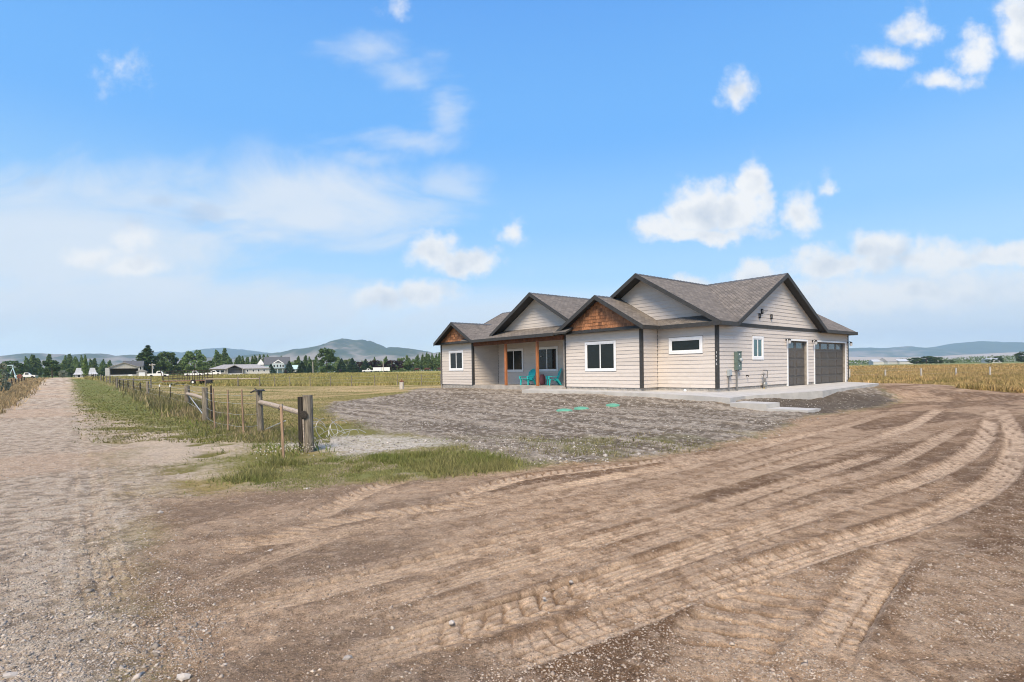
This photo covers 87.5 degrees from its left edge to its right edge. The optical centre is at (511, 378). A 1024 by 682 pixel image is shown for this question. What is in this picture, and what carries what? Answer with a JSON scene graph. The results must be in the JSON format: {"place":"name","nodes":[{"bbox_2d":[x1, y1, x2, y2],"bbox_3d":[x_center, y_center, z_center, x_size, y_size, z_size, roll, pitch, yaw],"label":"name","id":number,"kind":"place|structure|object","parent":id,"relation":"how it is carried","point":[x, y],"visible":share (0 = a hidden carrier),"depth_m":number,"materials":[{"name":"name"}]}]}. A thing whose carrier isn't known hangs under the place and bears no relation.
{"place":"outdoors","nodes":[
{"label":"outdoors","id":0,"kind":"place"},
{"bbox_2d":[0,377,227,681],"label":"gravel road","id":1,"kind":"structure","parent":0,"point":[60,388],"depth_m":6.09,"materials":[{"name":"gravel"}]},
{"bbox_2d":[2,672,17,677],"bbox_3d":[-2.693,1.590,2.875,0.068,0.032,0.054,-2,1,-34],"label":"stone","id":2,"kind":"object","parent":1,"relation":"on","point":[9,674],"visible":1,"depth_m":2.86,"materials":[{"name":"stone"}]},
{"bbox_2d":[0,353,234,377],"bbox_3d":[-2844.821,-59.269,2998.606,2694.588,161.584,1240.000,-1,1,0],"label":"hills","id":3,"kind":"structure","parent":0,"point":[100,357],"depth_m":2835.71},
{"bbox_2d":[104,376,298,442],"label":"grass","id":4,"kind":"structure","parent":0,"point":[176,405],"depth_m":21.18,"materials":[{"name":"plant"}]},
{"bbox_2d":[152,348,266,358],"bbox_3d":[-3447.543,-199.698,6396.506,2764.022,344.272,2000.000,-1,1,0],"label":"blue ridge","id":5,"kind":"structure","parent":0,"point":[209,352],"depth_m":6182.56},
{"bbox_2d":[134,383,450,426],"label":"paddock grass","id":6,"kind":"structure","parent":0,"point":[266,411],"depth_m":30.89,"materials":[{"name":"plant"}]},
{"bbox_2d":[231,338,440,372],"bbox_3d":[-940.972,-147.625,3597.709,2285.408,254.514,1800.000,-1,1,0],"label":"mountain","id":7,"kind":"structure","parent":0,"point":[356,350],"depth_m":3216.75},
{"bbox_2d":[0,0,1023,355],"label":"sky","id":8,"kind":"structure","parent":0,"point":[269,176],"materials":[{"name":"blue"}]},
{"bbox_2d":[4,361,1023,681],"bbox_3d":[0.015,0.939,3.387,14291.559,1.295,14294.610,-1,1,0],"label":"ground","id":9,"kind":"structure","parent":0,"point":[162,451],"depth_m":11.69,"materials":[{"name":"soil"}]},
{"bbox_2d":[0,363,11,390],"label":"silver bush","id":10,"kind":"object","parent":9,"relation":"on","point":[5,375],"visible":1,"depth_m":45.24,"materials":[{"name":"green plant"}]},
{"bbox_2d":[0,360,28,377],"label":"broad tree","id":11,"kind":"object","parent":9,"relation":"on","point":[20,369],"visible":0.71,"depth_m":229.73,"materials":[{"name":"green plant"}]},
{"bbox_2d":[14,373,34,377],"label":"parked truck","id":12,"kind":"object","parent":9,"relation":"on","point":[27,375],"visible":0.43,"depth_m":164.56,"materials":[{"name":"metal"}]},
{"bbox_2d":[0,377,50,413],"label":"verge grass","id":13,"kind":"structure","parent":9,"relation":"on","point":[14,393],"depth_m":45.70,"materials":[{"name":"plant"}]},
{"bbox_2d":[15,367,35,377],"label":"broad tree","id":14,"kind":"object","parent":9,"relation":"on","point":[28,369],"visible":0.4,"depth_m":240.62,"materials":[{"name":"green plant"}]},
{"bbox_2d":[23,356,31,377],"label":"poplar tree","id":15,"kind":"object","parent":9,"relation":"on","point":[26,361],"visible":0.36,"depth_m":281.84,"materials":[{"name":"green plant"}]},
{"bbox_2d":[28,354,37,374],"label":"poplar tree","id":16,"kind":"object","parent":9,"relation":"on","point":[33,362],"visible":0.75,"depth_m":286.88,"materials":[{"name":"green plant"}]},
{"bbox_2d":[36,358,42,375],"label":"poplar tree","id":17,"kind":"object","parent":9,"relation":"on","point":[38,361],"visible":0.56,"depth_m":294.20,"materials":[{"name":"green plant"}]},
{"bbox_2d":[37,360,60,377],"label":"broad tree","id":18,"kind":"object","parent":9,"relation":"on","point":[55,368],"visible":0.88,"depth_m":188.43,"materials":[{"name":"green plant"}]},
{"bbox_2d":[45,354,52,376],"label":"poplar tree","id":19,"kind":"object","parent":9,"relation":"on","point":[48,357],"visible":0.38,"depth_m":287.37,"materials":[{"name":"green plant"}]},
{"bbox_2d":[50,363,68,375],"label":"broad tree","id":20,"kind":"object","parent":9,"relation":"on","point":[64,366],"visible":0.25,"depth_m":259.48,"materials":[{"name":"green plant"}]},
{"bbox_2d":[58,370,67,377],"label":"pale bush","id":21,"kind":"object","parent":9,"relation":"on","point":[61,374],"visible":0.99,"depth_m":169.63,"materials":[{"name":"green plant"}]},
{"bbox_2d":[61,355,70,374],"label":"poplar tree","id":22,"kind":"object","parent":9,"relation":"on","point":[64,360],"visible":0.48,"depth_m":281.95,"materials":[{"name":"green plant"}]},
{"bbox_2d":[67,354,72,364],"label":"poplar tree","id":23,"kind":"object","parent":9,"relation":"on","point":[69,358],"visible":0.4,"depth_m":294.64,"materials":[{"name":"green plant"}]},
{"bbox_2d":[68,364,74,376],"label":"broad tree","id":24,"kind":"object","parent":9,"relation":"on","point":[71,371],"visible":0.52,"depth_m":283.10,"materials":[{"name":"green plant"}]},
{"bbox_2d":[74,357,81,372],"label":"poplar tree","id":25,"kind":"object","parent":9,"relation":"on","point":[77,362],"visible":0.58,"depth_m":282.27,"materials":[{"name":"green plant"}]},
{"bbox_2d":[81,354,88,375],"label":"poplar tree","id":26,"kind":"object","parent":9,"relation":"on","point":[85,370],"visible":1,"depth_m":159.58,"materials":[{"name":"green plant"}]},
{"bbox_2d":[91,358,97,369],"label":"poplar tree","id":27,"kind":"object","parent":9,"relation":"on","point":[94,364],"visible":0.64,"depth_m":283.77,"materials":[{"name":"green plant"}]},
{"bbox_2d":[98,359,105,374],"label":"poplar tree","id":28,"kind":"object","parent":9,"relation":"on","point":[101,365],"visible":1,"depth_m":283.92,"materials":[{"name":"green plant"}]},
{"bbox_2d":[105,362,139,375],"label":"open barn","id":29,"kind":"structure","parent":9,"relation":"on","point":[123,369],"depth_m":188.11,"materials":[{"name":"metal"}]},
{"bbox_2d":[123,361,144,369],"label":"white house","id":30,"kind":"structure","parent":9,"relation":"on","point":[141,364],"depth_m":226.73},
{"bbox_2d":[136,369,147,375],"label":"garden shed","id":31,"kind":"structure","parent":9,"relation":"on","point":[141,372],"depth_m":164.87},
{"bbox_2d":[132,345,156,373],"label":"poplar tree","id":32,"kind":"object","parent":9,"relation":"on","point":[145,354],"visible":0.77,"depth_m":233.07,"materials":[{"name":"green plant"}]},
{"bbox_2d":[93,374,212,420],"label":"roadside fence","id":33,"kind":"object","parent":9,"relation":"on","point":[203,398],"visible":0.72,"depth_m":21.59,"materials":[{"name":"wood"}]},
{"bbox_2d":[147,371,168,376],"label":"parked truck","id":34,"kind":"object","parent":9,"relation":"on","point":[157,373],"visible":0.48,"depth_m":149.12,"materials":[{"name":"metal"}]},
{"bbox_2d":[151,354,172,372],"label":"broad tree","id":35,"kind":"object","parent":9,"relation":"on","point":[168,365],"visible":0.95,"depth_m":239.56,"materials":[{"name":"green plant"}]},
{"bbox_2d":[158,351,179,374],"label":"broad tree","id":36,"kind":"object","parent":9,"relation":"on","point":[167,356],"visible":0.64,"depth_m":245.63,"materials":[{"name":"green plant"}]},
{"bbox_2d":[178,355,186,372],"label":"poplar tree","id":37,"kind":"object","parent":9,"relation":"on","point":[182,368],"visible":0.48,"depth_m":248.59,"materials":[{"name":"green plant"}]},
{"bbox_2d":[159,370,213,383],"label":"fence","id":38,"kind":"object","parent":9,"relation":"on","point":[192,381],"visible":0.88,"depth_m":75.20,"materials":[{"name":"metal"}]},
{"bbox_2d":[181,349,204,372],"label":"broad tree","id":39,"kind":"object","parent":9,"relation":"on","point":[199,358],"visible":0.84,"depth_m":235.99,"materials":[{"name":"green plant"}]},
{"bbox_2d":[71,378,331,443],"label":"roadside grass","id":40,"kind":"structure","parent":9,"relation":"on","point":[163,422],"depth_m":17.10,"materials":[{"name":"plant"}]},
{"bbox_2d":[195,360,219,372],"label":"broad tree","id":41,"kind":"object","parent":9,"relation":"on","point":[210,364],"visible":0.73,"depth_m":223.30,"materials":[{"name":"green plant"}]},
{"bbox_2d":[213,350,221,363],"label":"poplar tree","id":42,"kind":"object","parent":9,"relation":"on","point":[218,356],"visible":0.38,"depth_m":307.84,"materials":[{"name":"green plant"}]},
{"bbox_2d":[220,348,227,362],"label":"poplar tree","id":43,"kind":"object","parent":9,"relation":"on","point":[224,356],"visible":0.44,"depth_m":304.82,"materials":[{"name":"green plant"}]},
{"bbox_2d":[207,388,256,432],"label":"wire gate","id":44,"kind":"structure","parent":9,"relation":"on","point":[242,408],"depth_m":15.00,"materials":[{"name":"wood"}]},
{"bbox_2d":[210,364,269,374],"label":"ranch house","id":45,"kind":"structure","parent":9,"relation":"on","point":[237,369],"depth_m":205.64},
{"bbox_2d":[84,372,440,385],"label":"meadow grass","id":46,"kind":"structure","parent":9,"relation":"on","point":[323,379],"depth_m":93.36,"materials":[{"name":"plant"}]},
{"bbox_2d":[269,364,275,373],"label":"spruce tree","id":47,"kind":"object","parent":9,"relation":"on","point":[271,368],"visible":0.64,"depth_m":248.16,"materials":[{"name":"green plant"}]},
{"bbox_2d":[257,357,289,373],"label":"country house","id":48,"kind":"structure","parent":9,"relation":"on","point":[279,364],"depth_m":275.26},
{"bbox_2d":[116,374,440,387],"bbox_3d":[-25.787,0.328,64.529,35.971,1.656,11.422,-1,1,0],"label":"paddock fence","id":49,"kind":"object","parent":9,"relation":"on","point":[237,378],"visible":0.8,"depth_m":61.94,"materials":[{"name":"wood"}]},
{"bbox_2d":[250,388,313,452],"bbox_3d":[-5.556,0.996,12.799,0.387,1.451,5.131,-2,1,-36],"label":"fence brace","id":50,"kind":"object","parent":9,"relation":"on","point":[304,411],"visible":0.89,"depth_m":10.78,"materials":[{"name":"brown wood"}]},
{"bbox_2d":[280,404,284,457],"bbox_3d":[-4.169,1.081,9.717,0.067,1.238,0.032,-1,1,0],"label":"wooden stake","id":51,"kind":"object","parent":9,"relation":"on","point":[282,429],"visible":0.82,"depth_m":9.71,"materials":[{"name":"wood"}]},
{"bbox_2d":[283,361,295,372],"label":"spruce tree","id":52,"kind":"object","parent":9,"relation":"on","point":[288,367],"visible":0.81,"depth_m":254.10,"materials":[{"name":"green plant"}]},
{"bbox_2d":[255,440,331,461],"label":"weed flowers","id":53,"kind":"object","parent":9,"relation":"on","point":[288,449],"visible":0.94,"depth_m":10.20,"materials":[{"name":"plant"}]},
{"bbox_2d":[294,356,300,365],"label":"poplar tree","id":54,"kind":"object","parent":9,"relation":"on","point":[297,362],"visible":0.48,"depth_m":304.33,"materials":[{"name":"green plant"}]},
{"bbox_2d":[295,361,306,372],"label":"spruce tree","id":55,"kind":"object","parent":9,"relation":"on","point":[301,367],"visible":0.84,"depth_m":257.58,"materials":[{"name":"green plant"}]},
{"bbox_2d":[303,355,307,370],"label":"poplar tree","id":56,"kind":"object","parent":9,"relation":"on","point":[305,361],"visible":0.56,"depth_m":306.65,"materials":[{"name":"green plant"}]},
{"bbox_2d":[305,364,313,372],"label":"spruce tree","id":57,"kind":"object","parent":9,"relation":"on","point":[308,369],"visible":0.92,"depth_m":251.92,"materials":[{"name":"green plant"}]},
{"bbox_2d":[312,355,318,372],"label":"poplar tree","id":58,"kind":"object","parent":9,"relation":"on","point":[315,362],"visible":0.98,"depth_m":297.44,"materials":[{"name":"green plant"}]},
{"bbox_2d":[317,347,336,372],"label":"cottonwood tree","id":59,"kind":"object","parent":9,"relation":"on","point":[328,354],"visible":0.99,"depth_m":246.75,"materials":[{"name":"green plant"}]},
{"bbox_2d":[313,418,365,438],"bbox_3d":[-4.269,1.226,12.983,1.405,0.565,0.596,-1,1,0],"label":"wire coil","id":60,"kind":"object","parent":9,"relation":"on","point":[332,429],"visible":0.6,"depth_m":13.00,"materials":[{"name":"metal"}]},
{"bbox_2d":[335,358,346,372],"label":"spruce tree","id":61,"kind":"object","parent":9,"relation":"on","point":[341,365],"visible":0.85,"depth_m":250.60,"materials":[{"name":"green plant"}]},
{"bbox_2d":[344,358,360,372],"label":"spruce tree","id":62,"kind":"object","parent":9,"relation":"on","point":[352,363],"visible":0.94,"depth_m":248.64,"materials":[{"name":"green plant"}]},
{"bbox_2d":[360,359,372,371],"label":"spruce tree","id":63,"kind":"object","parent":9,"relation":"on","point":[366,366],"visible":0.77,"depth_m":254.63,"materials":[{"name":"green plant"}]},
{"bbox_2d":[368,360,381,369],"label":"plum tree","id":64,"kind":"object","parent":9,"relation":"on","point":[375,362],"visible":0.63,"depth_m":262.29,"materials":[{"name":"purple plant"}]},
{"bbox_2d":[182,413,593,498],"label":"lawn grass","id":65,"kind":"structure","parent":9,"relation":"on","point":[462,461],"depth_m":8.95,"materials":[{"name":"plant"}]},
{"bbox_2d":[379,360,403,371],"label":"plum tree","id":66,"kind":"object","parent":9,"relation":"on","point":[396,362],"visible":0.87,"depth_m":260.93,"materials":[{"name":"purple plant"}]},
{"bbox_2d":[399,379,403,388],"bbox_3d":[-9.662,0.629,46.801,0.402,1.137,0.400,-1,1,0],"label":"well post","id":67,"kind":"object","parent":9,"relation":"on","point":[401,384],"visible":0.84,"depth_m":46.65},
{"bbox_2d":[396,357,408,369],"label":"broad tree","id":68,"kind":"object","parent":9,"relation":"on","point":[406,364],"visible":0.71,"depth_m":288.46,"materials":[{"name":"green plant"}]},
{"bbox_2d":[406,359,416,371],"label":"broad tree","id":69,"kind":"object","parent":9,"relation":"on","point":[412,367],"visible":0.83,"depth_m":291.05,"materials":[{"name":"green plant"}]},
{"bbox_2d":[413,354,420,367],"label":"poplar tree","id":70,"kind":"object","parent":9,"relation":"on","point":[417,357],"visible":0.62,"depth_m":302.01,"materials":[{"name":"green plant"}]},
{"bbox_2d":[420,354,423,370],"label":"poplar tree","id":71,"kind":"object","parent":9,"relation":"on","point":[421,361],"visible":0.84,"depth_m":305.81,"materials":[{"name":"green plant"}]},
{"bbox_2d":[423,352,428,369],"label":"poplar tree","id":72,"kind":"object","parent":9,"relation":"on","point":[425,362],"visible":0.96,"depth_m":291.69,"materials":[{"name":"green plant"}]},
{"bbox_2d":[432,354,437,369],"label":"poplar tree","id":73,"kind":"object","parent":9,"relation":"on","point":[435,367],"visible":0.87,"depth_m":300.93,"materials":[{"name":"green plant"}]},
{"bbox_2d":[436,352,440,370],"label":"poplar tree","id":74,"kind":"object","parent":9,"relation":"on","point":[438,363],"visible":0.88,"depth_m":290.82,"materials":[{"name":"green plant"}]},
{"bbox_2d":[0,355,1023,377],"bbox_3d":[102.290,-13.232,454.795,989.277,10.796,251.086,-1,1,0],"label":"distant woods","id":75,"kind":"object","parent":9,"relation":"on","point":[1007,358],"visible":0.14,"depth_m":522.05,"materials":[{"name":"green plant"}]},
{"bbox_2d":[868,359,883,364],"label":"farm shed","id":76,"kind":"structure","parent":9,"relation":"on","point":[875,362],"depth_m":420.74,"materials":[{"name":"metal"}]},
{"bbox_2d":[880,357,897,363],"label":"farm shed","id":77,"kind":"structure","parent":9,"relation":"on","point":[889,360],"depth_m":419.51,"materials":[{"name":"metal"}]},
{"bbox_2d":[895,359,912,363],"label":"farm shed","id":78,"kind":"structure","parent":9,"relation":"on","point":[901,361],"depth_m":420.33,"materials":[{"name":"metal"}]},
{"bbox_2d":[907,357,924,363],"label":"field tree","id":79,"kind":"object","parent":9,"relation":"on","point":[914,360],"visible":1,"depth_m":398.63,"materials":[{"name":"green plant"}]},
{"bbox_2d":[849,367,990,377],"bbox_3d":[39.962,-0.394,52.200,13.629,1.354,8.198,-1,1,0],"label":"meadow fence","id":80,"kind":"object","parent":9,"relation":"on","point":[921,371],"visible":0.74,"depth_m":53.34,"materials":[{"name":"wood"}]},
{"bbox_2d":[917,356,936,363],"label":"tree","id":81,"kind":"object","parent":9,"relation":"on","point":[928,358],"visible":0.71,"depth_m":401.75,"materials":[{"name":"green plant"}]},
{"bbox_2d":[928,357,948,363],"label":"tree","id":82,"kind":"object","parent":9,"relation":"on","point":[940,360],"visible":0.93,"depth_m":395.10,"materials":[{"name":"green plant"}]},
{"bbox_2d":[981,358,1001,362],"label":"farm shed","id":83,"kind":"structure","parent":9,"relation":"on","point":[982,361],"depth_m":423.45,"materials":[{"name":"metal"}]},
{"bbox_2d":[991,356,1003,361],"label":"field tree","id":84,"kind":"object","parent":9,"relation":"on","point":[1000,358],"visible":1,"depth_m":388.45,"materials":[{"name":"green plant"}]},
{"bbox_2d":[1014,352,1023,361],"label":"tree","id":85,"kind":"object","parent":9,"relation":"on","point":[1019,357],"visible":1,"depth_m":379.39,"materials":[{"name":"green plant"}]},
{"bbox_2d":[49,383,1023,681],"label":"driveway","id":86,"kind":"structure","parent":0,"point":[933,415],"depth_m":4.44,"materials":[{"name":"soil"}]},
{"bbox_2d":[176,673,190,680],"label":"stone","id":87,"kind":"object","parent":86,"relation":"on","point":[182,676],"visible":1,"depth_m":2.82,"materials":[{"name":"stone"}]},
{"bbox_2d":[342,655,352,659],"bbox_3d":[-0.920,1.563,2.991,0.058,0.028,0.037,-2,1,-32],"label":"stone","id":88,"kind":"object","parent":86,"relation":"on","point":[347,657],"visible":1,"depth_m":2.98,"materials":[{"name":"stone"}]},
{"bbox_2d":[323,384,897,465],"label":"yard","id":89,"kind":"structure","parent":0,"point":[721,414],"depth_m":17.23,"materials":[{"name":"gravel"}]},
{"bbox_2d":[416,420,705,457],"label":"yard weeds","id":90,"kind":"object","parent":89,"relation":"on","point":[597,450],"visible":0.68,"depth_m":10.74,"materials":[{"name":"plant"}]},
{"bbox_2d":[264,388,896,464],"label":"yard stones","id":91,"kind":"object","parent":89,"relation":"on","point":[501,450],"visible":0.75,"depth_m":12.77,"materials":[{"name":"gravel"}]},
{"bbox_2d":[606,403,619,406],"bbox_3d":[4.032,1.122,21.368,0.560,0.256,0.560,-2,1,-45],"label":"septic lid","id":92,"kind":"object","parent":89,"relation":"on","point":[613,405],"visible":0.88,"depth_m":21.17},
{"bbox_2d":[433,273,857,391],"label":"house","id":93,"kind":"structure","parent":89,"relation":"on","point":[638,332],"depth_m":26.82,"materials":[{"name":"wood"}]},
{"bbox_2d":[449,350,463,370],"bbox_3d":[-3.789,-1.210,36.241,0.048,1.360,1.740,-2,1,-39],"label":"window","id":94,"kind":"structure","parent":93,"relation":"in","point":[456,363],"depth_m":36.23,"materials":[{"name":"plastic"}]},
{"bbox_2d":[507,348,523,371],"bbox_3d":[0.101,-1.180,34.822,0.048,1.500,1.940,-2,1,-39],"label":"window","id":95,"kind":"structure","parent":93,"relation":"in","point":[514,356],"depth_m":34.69,"materials":[{"name":"plastic"}]},
{"bbox_2d":[519,369,535,384],"bbox_3d":[1.009,-0.105,32.535,0.873,0.980,0.840,-2,1,-43],"label":"garden chair","id":96,"kind":"object","parent":93,"relation":"on","point":[531,375],"visible":0.99,"depth_m":32.53,"materials":[{"name":"plastic"}]},
{"bbox_2d":[539,374,544,384],"bbox_3d":[1.815,0.065,32.055,0.370,0.630,0.364,-1,1,0],"label":"urn","id":97,"kind":"object","parent":93,"relation":"on","point":[542,379],"visible":1,"depth_m":31.92,"materials":[{"name":"ceramic"}]},
{"bbox_2d":[539,346,557,371],"bbox_3d":[2.107,-1.170,32.381,0.048,1.500,1.940,-2,1,-39],"label":"window","id":98,"kind":"structure","parent":93,"relation":"in","point":[548,356],"depth_m":32.28,"materials":[{"name":"plastic"}]},
{"bbox_2d":[546,368,561,384],"bbox_3d":[2.462,-0.103,31.073,0.873,0.980,0.840,-1,1,-7],"label":"garden chair","id":99,"kind":"object","parent":93,"relation":"on","point":[556,379],"visible":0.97,"depth_m":30.88,"materials":[{"name":"plastic"}]},
{"bbox_2d":[585,340,615,370],"bbox_3d":[4.388,-1.103,26.619,0.048,1.490,2.020,-2,1,-39],"label":"window","id":100,"kind":"structure","parent":93,"relation":"in","point":[600,355],"depth_m":26.59,"materials":[{"name":"plastic"}]},
{"bbox_2d":[669,336,702,353],"bbox_3d":[7.872,-1.505,24.288,0.048,0.760,1.730,-2,1,-39],"label":"window","id":101,"kind":"structure","parent":93,"relation":"in","point":[694,344],"depth_m":24.25,"materials":[{"name":"plastic"}]},
{"bbox_2d":[752,336,763,359],"bbox_3d":[11.663,-1.452,25.364,1.100,1.110,0.048,-2,1,-39],"label":"window","id":102,"kind":"structure","parent":93,"relation":"in","point":[757,341],"depth_m":25.36,"materials":[{"name":"plastic"}]},
{"bbox_2d":[786,339,807,385],"bbox_3d":[14.995,-0.851,28.205,2.520,2.440,0.200,-2,1,-39],"label":"garage door","id":103,"kind":"structure","parent":93,"relation":"in","point":[795,349],"depth_m":28.29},
{"bbox_2d":[814,340,845,383],"bbox_3d":[18.394,-0.956,30.997,4.680,2.440,0.200,-2,1,-39],"label":"garage door","id":104,"kind":"structure","parent":93,"relation":"in","point":[828,357],"depth_m":31.08,"materials":[{"name":"metal"}]},
{"bbox_2d":[522,382,878,403],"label":"concrete walk","id":105,"kind":"structure","parent":89,"relation":"on","point":[813,391],"depth_m":23.16,"materials":[{"name":"concrete"}]},
{"bbox_2d":[730,401,820,412],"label":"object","id":106,"kind":"structure","parent":89,"relation":"on","point":[767,406],"depth_m":18.85,"materials":[{"name":"concrete"}]},
{"bbox_2d":[848,363,1023,392],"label":"field grass","id":107,"kind":"structure","parent":0,"point":[1005,377],"depth_m":51.62,"materials":[{"name":"plant"}]},
{"bbox_2d":[849,341,1023,356],"bbox_3d":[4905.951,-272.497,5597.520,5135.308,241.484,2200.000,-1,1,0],"label":"range","id":108,"kind":"structure","parent":0,"point":[979,347],"depth_m":5115.98,"materials":[{"name":"blue"}]},
{"bbox_2d":[849,352,1023,363],"bbox_3d":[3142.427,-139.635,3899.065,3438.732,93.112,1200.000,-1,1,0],"label":"foothill","id":109,"kind":"structure","parent":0,"point":[945,357],"depth_m":3722.32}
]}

